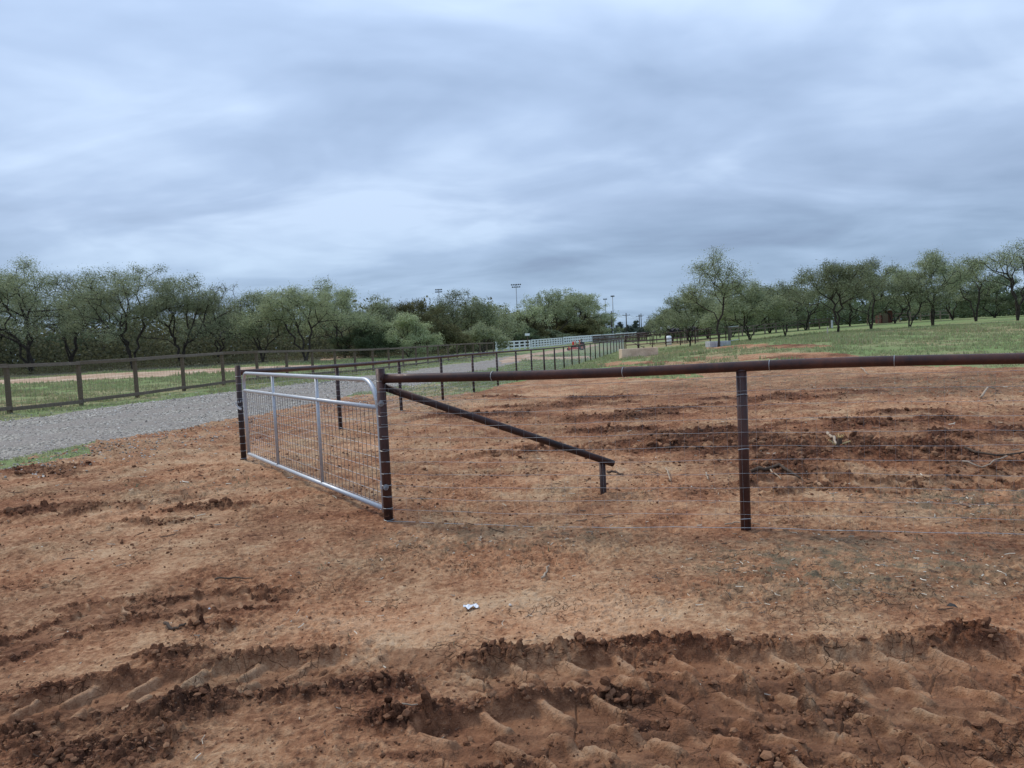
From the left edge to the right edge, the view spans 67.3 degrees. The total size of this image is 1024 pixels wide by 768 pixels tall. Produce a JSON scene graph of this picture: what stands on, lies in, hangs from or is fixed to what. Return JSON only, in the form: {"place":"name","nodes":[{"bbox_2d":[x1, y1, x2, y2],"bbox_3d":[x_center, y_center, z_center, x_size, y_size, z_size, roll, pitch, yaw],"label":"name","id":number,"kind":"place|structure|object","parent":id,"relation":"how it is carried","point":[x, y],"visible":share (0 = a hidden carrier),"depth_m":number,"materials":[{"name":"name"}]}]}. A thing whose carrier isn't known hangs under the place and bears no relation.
{"place":"outdoors","nodes":[
{"label":"outdoors","id":0,"kind":"place"},
{"bbox_2d":[0,355,534,477],"bbox_3d":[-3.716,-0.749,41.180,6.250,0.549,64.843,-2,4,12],"label":"gravel lane","id":1,"kind":"structure","parent":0,"point":[87,432],"depth_m":17.66,"materials":[{"name":"grey gravel"}]},
{"bbox_2d":[0,339,591,377],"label":"brushland","id":2,"kind":"structure","parent":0,"point":[148,368],"depth_m":60.08,"materials":[{"name":"green plant"}]},
{"bbox_2d":[0,275,58,370],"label":"mesquite tree","id":3,"kind":"object","parent":2,"relation":"on","point":[13,314],"visible":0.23,"depth_m":78.75,"materials":[{"name":"green plant"}]},
{"bbox_2d":[0,251,96,371],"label":"mesquite tree","id":4,"kind":"object","parent":2,"relation":"on","point":[16,293],"visible":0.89,"depth_m":61.33,"materials":[{"name":"green plant"}]},
{"bbox_2d":[12,266,119,370],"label":"mesquite tree","id":5,"kind":"object","parent":2,"relation":"on","point":[71,357],"visible":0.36,"depth_m":66.39,"materials":[{"name":"green plant"}]},
{"bbox_2d":[39,297,150,358],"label":"mesquite tree","id":6,"kind":"object","parent":2,"relation":"on","point":[106,322],"visible":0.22,"depth_m":80.73,"materials":[{"name":"green plant"}]},
{"bbox_2d":[45,261,203,368],"bbox_3d":[-29.981,-5.311,59.739,11.025,8.683,10.940,-5,4,-30],"label":"mesquite tree","id":7,"kind":"object","parent":2,"relation":"on","point":[98,294],"visible":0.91,"depth_m":58.54,"materials":[{"name":"green plant"}]},
{"bbox_2d":[115,270,241,361],"bbox_3d":[-26.578,-5.241,61.718,10.821,7.942,8.246,-3,3,0],"label":"mesquite tree","id":8,"kind":"object","parent":2,"relation":"on","point":[202,295],"visible":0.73,"depth_m":61.19,"materials":[{"name":"green plant"}]},
{"bbox_2d":[161,302,249,360],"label":"mesquite tree","id":9,"kind":"object","parent":2,"relation":"on","point":[198,321],"visible":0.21,"depth_m":81.82,"materials":[{"name":"green plant"}]},
{"bbox_2d":[180,278,243,362],"bbox_3d":[-24.861,-5.247,64.977,6.290,7.258,5.992,-3,3,0],"label":"mesquite tree","id":10,"kind":"object","parent":2,"relation":"on","point":[217,305],"visible":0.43,"depth_m":64.50,"materials":[{"name":"green plant"}]},
{"bbox_2d":[208,310,284,350],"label":"mesquite tree","id":11,"kind":"object","parent":2,"relation":"on","point":[255,336],"visible":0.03,"depth_m":85.25,"materials":[{"name":"green plant"}]},
{"bbox_2d":[213,289,305,361],"bbox_3d":[-20.121,-4.612,60.748,7.532,6.159,6.023,-1,4,21],"label":"mesquite tree","id":12,"kind":"object","parent":2,"relation":"on","point":[244,300],"visible":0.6,"depth_m":60.35,"materials":[{"name":"green plant"}]},
{"bbox_2d":[225,275,367,360],"bbox_3d":[-16.421,-5.160,59.784,11.043,7.146,8.792,-3,3,0],"label":"mesquite tree","id":13,"kind":"object","parent":2,"relation":"on","point":[290,304],"visible":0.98,"depth_m":58.91,"materials":[{"name":"green plant"}]},
{"bbox_2d":[0,295,604,368],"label":"distant woods","id":14,"kind":"object","parent":2,"relation":"on","point":[169,337],"visible":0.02,"depth_m":115.82,"materials":[{"name":"green plant"}]},
{"bbox_2d":[282,299,351,352],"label":"mesquite tree","id":15,"kind":"object","parent":2,"relation":"on","point":[341,327],"visible":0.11,"depth_m":86.77,"materials":[{"name":"green plant"}]},
{"bbox_2d":[339,290,410,354],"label":"mesquite tree","id":16,"kind":"object","parent":2,"relation":"on","point":[377,306],"visible":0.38,"depth_m":69.22,"materials":[{"name":"green plant"}]},
{"bbox_2d":[498,308,551,346],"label":"mesquite tree","id":17,"kind":"object","parent":2,"relation":"on","point":[536,327],"visible":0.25,"depth_m":150.03,"materials":[{"name":"green plant"}]},
{"bbox_2d":[507,295,554,341],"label":"mesquite tree","id":18,"kind":"object","parent":2,"relation":"on","point":[525,315],"visible":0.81,"depth_m":148.59,"materials":[{"name":"green plant"}]},
{"bbox_2d":[512,286,588,342],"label":"mesquite tree","id":19,"kind":"object","parent":2,"relation":"on","point":[548,298],"visible":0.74,"depth_m":176.12,"materials":[{"name":"green plant"}]},
{"bbox_2d":[541,329,575,342],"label":"bush","id":20,"kind":"object","parent":2,"relation":"on","point":[557,334],"visible":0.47,"depth_m":173.92,"materials":[{"name":"green plant"}]},
{"bbox_2d":[531,305,603,341],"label":"mesquite tree","id":21,"kind":"object","parent":2,"relation":"on","point":[587,322],"visible":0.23,"depth_m":192.59,"materials":[{"name":"green plant"}]},
{"bbox_2d":[549,322,605,336],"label":"bush","id":22,"kind":"object","parent":2,"relation":"on","point":[583,328],"visible":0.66,"depth_m":183.05,"materials":[{"name":"green plant"}]},
{"bbox_2d":[538,286,619,333],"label":"mesquite tree","id":23,"kind":"object","parent":2,"relation":"on","point":[594,305],"visible":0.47,"depth_m":184.87,"materials":[{"name":"green plant"}]},
{"bbox_2d":[581,313,623,333],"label":"mesquite tree","id":24,"kind":"object","parent":2,"relation":"on","point":[599,321],"visible":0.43,"depth_m":215.76,"materials":[{"name":"green plant"}]},
{"bbox_2d":[0,344,596,383],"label":"sand track","id":25,"kind":"structure","parent":0,"point":[117,375],"depth_m":48.21,"materials":[{"name":"beige sand"}]},
{"bbox_2d":[294,284,388,357],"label":"mesquite tree","id":26,"kind":"object","parent":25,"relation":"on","point":[369,321],"visible":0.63,"depth_m":65.26,"materials":[{"name":"green plant"}]},
{"bbox_2d":[567,340,583,350],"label":"riding mower","id":27,"kind":"object","parent":25,"relation":"on","point":[581,346],"visible":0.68,"depth_m":91.55,"materials":[{"name":"red paint"}]},
{"bbox_2d":[0,343,1023,767],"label":"ground","id":28,"kind":"structure","parent":0,"point":[392,635],"depth_m":4.56,"materials":[{"name":"brown soil"}]},
{"bbox_2d":[163,621,185,630],"bbox_3d":[-1.817,1.292,4.105,0.171,0.043,0.057,-1,4,29],"label":"stick","id":29,"kind":"object","parent":28,"relation":"on","point":[167,624],"visible":1,"depth_m":4.09,"materials":[{"name":"brown wood"}]},
{"bbox_2d":[214,576,251,579],"bbox_3d":[-1.754,1.223,4.863,0.236,0.027,0.066,-3,3,-4],"label":"stick","id":30,"kind":"object","parent":28,"relation":"on","point":[230,578],"visible":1,"depth_m":4.86,"materials":[{"name":"brown wood"}]},
{"bbox_2d":[463,603,478,608],"bbox_3d":[-0.227,1.226,4.243,0.085,0.015,0.067,-3,3,0],"label":"plastic scrap","id":31,"kind":"object","parent":28,"relation":"on","point":[469,606],"visible":1,"depth_m":4.24,"materials":[{"name":"white plastic"}]},
{"bbox_2d":[0,377,1023,767],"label":"dirt clods","id":32,"kind":"object","parent":28,"relation":"on","point":[636,699],"visible":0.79,"depth_m":3.52,"materials":[{"name":"soil"}]},
{"bbox_2d":[1,375,1023,767],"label":"twigs","id":33,"kind":"object","parent":28,"relation":"on","point":[667,517],"visible":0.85,"depth_m":5.46,"materials":[{"name":"brown wood"}]},
{"bbox_2d":[7,377,1022,763],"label":"straw","id":34,"kind":"object","parent":28,"relation":"on","point":[643,531],"visible":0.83,"depth_m":5.19,"materials":[{"name":"beige plant"}]},
{"bbox_2d":[51,373,1023,766],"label":"sprouts","id":35,"kind":"object","parent":28,"relation":"on","point":[795,529],"visible":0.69,"depth_m":5.47,"materials":[{"name":"green plant"}]},
{"bbox_2d":[606,470,623,474],"bbox_3d":[1.043,0.894,7.742,0.042,0.043,0.217,-6,5,-44],"label":"stick","id":36,"kind":"object","parent":28,"relation":"on","point":[610,471],"visible":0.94,"depth_m":7.76,"materials":[{"name":"brown wood"}]},
{"bbox_2d":[375,353,1023,534],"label":"pipe fence","id":37,"kind":"object","parent":28,"relation":"on","point":[741,368],"visible":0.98,"depth_m":5.58,"materials":[{"name":"metal"}]},
{"bbox_2d":[234,372,383,512],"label":"farm gate","id":38,"kind":"structure","parent":37,"relation":"attached to","point":[317,400],"depth_m":7.65,"materials":[{"name":"metal"}]},
{"bbox_2d":[705,341,730,346],"bbox_3d":[13.542,-2.628,50.573,1.360,0.372,1.220,-3,3,0],"label":"block planter","id":39,"kind":"object","parent":28,"relation":"on","point":[712,343],"visible":0.74,"depth_m":49.97,"materials":[{"name":"grey concrete"}]},
{"bbox_2d":[664,245,754,346],"bbox_3d":[13.206,-5.784,49.895,5.742,7.043,4.604,0,4,35],"label":"mesquite tree","id":40,"kind":"object","parent":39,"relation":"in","point":[724,291],"visible":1,"depth_m":49.47,"materials":[{"name":"green plant"}]},
{"bbox_2d":[750,463,800,477],"bbox_3d":[2.522,0.815,7.305,0.490,0.103,0.176,0,5,40],"label":"stick","id":41,"kind":"object","parent":28,"relation":"on","point":[753,470],"visible":0.98,"depth_m":7.36,"materials":[{"name":"brown wood"}]},
{"bbox_2d":[826,431,835,442],"bbox_3d":[3.770,0.628,9.069,0.047,0.102,1.292,-2,4,18],"label":"stick","id":42,"kind":"object","parent":28,"relation":"on","point":[831,436],"visible":0.73,"depth_m":8.91,"materials":[{"name":"brown wood"}]},
{"bbox_2d":[828,434,850,446],"bbox_3d":[3.585,0.667,8.417,0.230,0.254,0.094,-1,4,21],"label":"stump","id":43,"kind":"object","parent":28,"relation":"on","point":[839,441],"visible":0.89,"depth_m":8.40,"materials":[{"name":"brown wood"}]},
{"bbox_2d":[962,456,1007,467],"bbox_3d":[4.580,0.750,7.385,0.483,0.082,0.120,-3,3,-7],"label":"stick","id":44,"kind":"object","parent":28,"relation":"on","point":[984,465],"visible":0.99,"depth_m":7.36,"materials":[{"name":"brown wood"}]},
{"bbox_2d":[980,387,995,397],"bbox_3d":[8.800,0.112,14.211,0.050,0.134,1.948,0,4,38],"label":"stick","id":45,"kind":"object","parent":28,"relation":"on","point":[983,393],"visible":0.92,"depth_m":13.87,"materials":[{"name":"brown wood"}]},
{"bbox_2d":[964,446,1023,455],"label":"stick","id":46,"kind":"object","parent":28,"relation":"on","point":[974,451],"visible":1,"depth_m":7.77,"materials":[{"name":"brown wood"}]},
{"bbox_2d":[0,315,1023,468],"bbox_3d":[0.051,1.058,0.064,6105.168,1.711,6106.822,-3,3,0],"label":"pasture","id":47,"kind":"structure","parent":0,"point":[898,324],"depth_m":35.78,"materials":[{"name":"green plant"}]},
{"bbox_2d":[0,347,446,375],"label":"weeds","id":48,"kind":"object","parent":47,"relation":"on","point":[46,369],"visible":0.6,"depth_m":62.87,"materials":[{"name":"green plant"}]},
{"bbox_2d":[0,342,494,413],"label":"wooden fence","id":49,"kind":"object","parent":47,"relation":"on","point":[9,408],"visible":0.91,"depth_m":26.19,"materials":[{"name":"brown wood"}]},
{"bbox_2d":[0,306,605,369],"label":"brush thicket","id":50,"kind":"object","parent":47,"relation":"on","point":[94,351],"visible":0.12,"depth_m":75.72,"materials":[{"name":"green plant"}]},
{"bbox_2d":[324,325,402,356],"bbox_3d":[-12.637,-3.672,66.033,7.041,3.175,5.960,-3,3,0],"label":"bush","id":51,"kind":"object","parent":47,"relation":"on","point":[366,341],"visible":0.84,"depth_m":65.00,"materials":[{"name":"green plant"}]},
{"bbox_2d":[372,311,445,356],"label":"bush","id":52,"kind":"object","parent":47,"relation":"on","point":[403,320],"visible":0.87,"depth_m":65.15,"materials":[{"name":"green plant"}]},
{"bbox_2d":[383,297,460,354],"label":"tree","id":53,"kind":"object","parent":47,"relation":"on","point":[407,307],"visible":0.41,"depth_m":72.97,"materials":[{"name":"green plant"}]},
{"bbox_2d":[235,338,624,459],"bbox_3d":[3.975,-1.832,46.725,0.652,1.971,74.663,-2,4,12],"label":"pipe fence","id":54,"kind":"object","parent":47,"relation":"on","point":[239,372],"visible":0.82,"depth_m":17.47,"materials":[{"name":"metal"}]},
{"bbox_2d":[414,312,457,342],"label":"mesquite tree","id":55,"kind":"object","parent":47,"relation":"on","point":[440,325],"visible":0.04,"depth_m":91.07,"materials":[{"name":"green plant"}]},
{"bbox_2d":[425,322,477,354],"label":"bush","id":56,"kind":"object","parent":47,"relation":"on","point":[461,338],"visible":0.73,"depth_m":73.38,"materials":[{"name":"green plant"}]},
{"bbox_2d":[422,288,489,351],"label":"mesquite tree","id":57,"kind":"object","parent":47,"relation":"on","point":[448,307],"visible":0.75,"depth_m":82.89,"materials":[{"name":"green plant"}]},
{"bbox_2d":[444,320,514,352],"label":"bush","id":58,"kind":"object","parent":47,"relation":"on","point":[477,332],"visible":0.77,"depth_m":77.04,"materials":[{"name":"green plant"}]},
{"bbox_2d":[456,296,520,351],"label":"mesquite tree","id":59,"kind":"object","parent":47,"relation":"on","point":[487,313],"visible":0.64,"depth_m":85.21,"materials":[{"name":"green plant"}]},
{"bbox_2d":[483,304,532,347],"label":"mesquite tree","id":60,"kind":"object","parent":47,"relation":"on","point":[519,324],"visible":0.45,"depth_m":127.28,"materials":[{"name":"green plant"}]},
{"bbox_2d":[495,340,530,350],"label":"white fence","id":61,"kind":"object","parent":47,"relation":"on","point":[519,344],"visible":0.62,"depth_m":116.67,"materials":[{"name":"plastic"}]},
{"bbox_2d":[511,284,520,309],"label":"floodlight mast","id":62,"kind":"object","parent":47,"relation":"on","point":[516,291],"visible":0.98,"depth_m":377.45,"materials":[{"name":"metal"}]},
{"bbox_2d":[503,325,542,346],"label":"bush","id":63,"kind":"object","parent":47,"relation":"on","point":[532,335],"visible":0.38,"depth_m":144.80,"materials":[{"name":"green plant"}]},
{"bbox_2d":[531,338,562,347],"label":"white fence","id":64,"kind":"object","parent":47,"relation":"on","point":[546,343],"visible":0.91,"depth_m":132.32,"materials":[{"name":"plastic"}]},
{"bbox_2d":[563,334,613,344],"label":"white fence","id":65,"kind":"object","parent":47,"relation":"on","point":[584,338],"visible":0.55,"depth_m":159.03,"materials":[{"name":"plastic"}]},
{"bbox_2d":[592,332,645,343],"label":"pipe fence","id":66,"kind":"object","parent":47,"relation":"on","point":[597,339],"visible":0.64,"depth_m":130.97,"materials":[{"name":"metal"}]},
{"bbox_2d":[614,322,625,333],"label":"distant tree","id":67,"kind":"object","parent":47,"relation":"on","point":[620,324],"visible":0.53,"depth_m":318.62,"materials":[{"name":"green plant"}]},
{"bbox_2d":[624,324,635,334],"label":"distant tree","id":68,"kind":"object","parent":47,"relation":"on","point":[630,328],"visible":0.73,"depth_m":298.56,"materials":[{"name":"green plant"}]},
{"bbox_2d":[631,319,638,330],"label":"distant tree","id":69,"kind":"object","parent":47,"relation":"on","point":[635,325],"visible":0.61,"depth_m":328.44,"materials":[{"name":"green plant"}]},
{"bbox_2d":[619,347,657,358],"bbox_3d":[8.215,-1.980,49.995,2.373,0.671,0.950,-3,3,-4],"label":"water trough","id":70,"kind":"object","parent":47,"relation":"on","point":[636,352],"visible":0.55,"depth_m":49.52,"materials":[{"name":"beige concrete"}]},
{"bbox_2d":[636,327,648,335],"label":"distant tree","id":71,"kind":"object","parent":47,"relation":"on","point":[640,330],"visible":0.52,"depth_m":218.98,"materials":[{"name":"green plant"}]},
{"bbox_2d":[644,314,663,336],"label":"distant tree","id":72,"kind":"object","parent":47,"relation":"on","point":[653,326],"visible":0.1,"depth_m":179.74,"materials":[{"name":"green plant"}]},
{"bbox_2d":[649,330,672,344],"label":"shade shelter","id":73,"kind":"object","parent":47,"relation":"on","point":[655,332],"visible":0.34,"depth_m":89.86,"materials":[{"name":"black metal"}]},
{"bbox_2d":[666,336,671,344],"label":"tank","id":74,"kind":"object","parent":47,"relation":"on","point":[669,340],"visible":0.81,"depth_m":83.66,"materials":[{"name":"white plastic"}]},
{"bbox_2d":[643,304,698,340],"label":"mesquite tree","id":75,"kind":"object","parent":47,"relation":"on","point":[651,323],"visible":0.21,"depth_m":91.66,"materials":[{"name":"green plant"}]},
{"bbox_2d":[665,327,681,343],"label":"shade shelter","id":76,"kind":"object","parent":47,"relation":"on","point":[674,330],"visible":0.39,"depth_m":85.86,"materials":[{"name":"black metal"}]},
{"bbox_2d":[625,327,726,348],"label":"pipe fence","id":77,"kind":"object","parent":47,"relation":"on","point":[666,342],"visible":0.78,"depth_m":77.91,"materials":[{"name":"brown metal"}]},
{"bbox_2d":[637,327,719,343],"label":"pipe fence","id":78,"kind":"object","parent":47,"relation":"on","point":[646,336],"visible":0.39,"depth_m":96.95,"materials":[{"name":"brown metal"}]},
{"bbox_2d":[646,278,730,344],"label":"mesquite tree","id":79,"kind":"object","parent":47,"relation":"on","point":[675,307],"visible":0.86,"depth_m":67.25,"materials":[{"name":"green plant"}]},
{"bbox_2d":[682,326,697,342],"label":"shade shelter","id":80,"kind":"object","parent":47,"relation":"on","point":[693,328],"visible":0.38,"depth_m":83.86,"materials":[{"name":"black metal"}]},
{"bbox_2d":[676,293,736,337],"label":"mesquite tree","id":81,"kind":"object","parent":47,"relation":"on","point":[710,325],"visible":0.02,"depth_m":95.81,"materials":[{"name":"green plant"}]},
{"bbox_2d":[693,291,767,336],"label":"mesquite tree","id":82,"kind":"object","parent":47,"relation":"on","point":[759,318],"visible":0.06,"depth_m":91.61,"materials":[{"name":"green plant"}]},
{"bbox_2d":[727,326,738,340],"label":"livestock panel","id":83,"kind":"object","parent":47,"relation":"on","point":[729,334],"visible":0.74,"depth_m":66.67,"materials":[{"name":"grey metal"}]},
{"bbox_2d":[696,278,801,340],"bbox_3d":[18.780,-6.030,61.855,8.673,5.466,6.811,-1,4,31],"label":"mesquite tree","id":84,"kind":"object","parent":47,"relation":"on","point":[773,305],"visible":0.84,"depth_m":60.97,"materials":[{"name":"green plant"}]},
{"bbox_2d":[732,283,811,332],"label":"mesquite tree","id":85,"kind":"object","parent":47,"relation":"on","point":[801,317],"visible":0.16,"depth_m":91.26,"materials":[{"name":"green plant"}]},
{"bbox_2d":[731,318,830,337],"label":"pipe fence","id":86,"kind":"object","parent":47,"relation":"on","point":[776,326],"visible":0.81,"depth_m":89.70,"materials":[{"name":"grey metal"}]},
{"bbox_2d":[751,273,826,335],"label":"mesquite tree","id":87,"kind":"object","parent":47,"relation":"on","point":[782,289],"visible":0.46,"depth_m":63.39,"materials":[{"name":"green plant"}]},
{"bbox_2d":[769,270,854,329],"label":"mesquite tree","id":88,"kind":"object","parent":47,"relation":"on","point":[809,290],"visible":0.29,"depth_m":88.76,"materials":[{"name":"green plant"}]},
{"bbox_2d":[777,259,895,332],"bbox_3d":[24.564,-6.633,57.832,7.983,5.972,7.518,-6,5,-41],"label":"mesquite tree","id":89,"kind":"object","parent":47,"relation":"on","point":[830,279],"visible":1,"depth_m":57.13,"materials":[{"name":"green plant"}]},
{"bbox_2d":[664,285,1023,337],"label":"brush thicket","id":90,"kind":"object","parent":47,"relation":"on","point":[991,309],"visible":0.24,"depth_m":109.40,"materials":[{"name":"green plant"}]},
{"bbox_2d":[809,280,896,325],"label":"mesquite tree","id":91,"kind":"object","parent":47,"relation":"on","point":[849,318],"visible":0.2,"depth_m":91.66,"materials":[{"name":"green plant"}]},
{"bbox_2d":[828,256,908,329],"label":"mesquite tree","id":92,"kind":"object","parent":47,"relation":"on","point":[844,299],"visible":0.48,"depth_m":65.43,"materials":[{"name":"green plant"}]},
{"bbox_2d":[875,310,892,323],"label":"shed","id":93,"kind":"structure","parent":47,"relation":"on","point":[885,318],"depth_m":97.05,"materials":[{"name":"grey wood"}]},
{"bbox_2d":[882,314,887,322],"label":"door","id":94,"kind":"structure","parent":93,"relation":"in","point":[884,318],"depth_m":97.02,"materials":[{"name":"brown wood"}]},
{"bbox_2d":[854,262,932,323],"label":"mesquite tree","id":95,"kind":"object","parent":47,"relation":"on","point":[911,305],"visible":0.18,"depth_m":89.03,"materials":[{"name":"green plant"}]},
{"bbox_2d":[867,310,950,324],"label":"pipe fence","id":96,"kind":"object","parent":47,"relation":"on","point":[910,316],"visible":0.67,"depth_m":99.85,"materials":[{"name":"brown metal"}]},
{"bbox_2d":[870,266,957,326],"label":"mesquite tree","id":97,"kind":"object","parent":47,"relation":"on","point":[913,285],"visible":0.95,"depth_m":65.26,"materials":[{"name":"green plant"}]},
{"bbox_2d":[886,248,982,325],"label":"mesquite tree","id":98,"kind":"object","parent":47,"relation":"on","point":[936,264],"visible":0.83,"depth_m":65.97,"materials":[{"name":"green plant"}]},
{"bbox_2d":[907,271,994,319],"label":"mesquite tree","id":99,"kind":"object","parent":47,"relation":"on","point":[923,309],"visible":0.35,"depth_m":90.33,"materials":[{"name":"green plant"}]},
{"bbox_2d":[936,253,1009,320],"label":"mesquite tree","id":100,"kind":"object","parent":47,"relation":"on","point":[979,289],"visible":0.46,"depth_m":73.38,"materials":[{"name":"green plant"}]},
{"bbox_2d":[951,273,1023,317],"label":"mesquite tree","id":101,"kind":"object","parent":47,"relation":"on","point":[995,291],"visible":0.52,"depth_m":88.58,"materials":[{"name":"green plant"}]},
{"bbox_2d":[962,238,1023,320],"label":"mesquite tree","id":102,"kind":"object","parent":47,"relation":"on","point":[1006,256],"visible":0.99,"depth_m":65.75,"materials":[{"name":"green plant"}]},
{"bbox_2d":[992,286,1023,311],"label":"mesquite tree","id":103,"kind":"object","parent":47,"relation":"on","point":[1005,304],"visible":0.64,"depth_m":88.24,"materials":[{"name":"green plant"}]},
{"bbox_2d":[0,0,1023,354],"label":"sky","id":104,"kind":"structure","parent":0,"point":[398,150],"materials":[{"name":"grey"}]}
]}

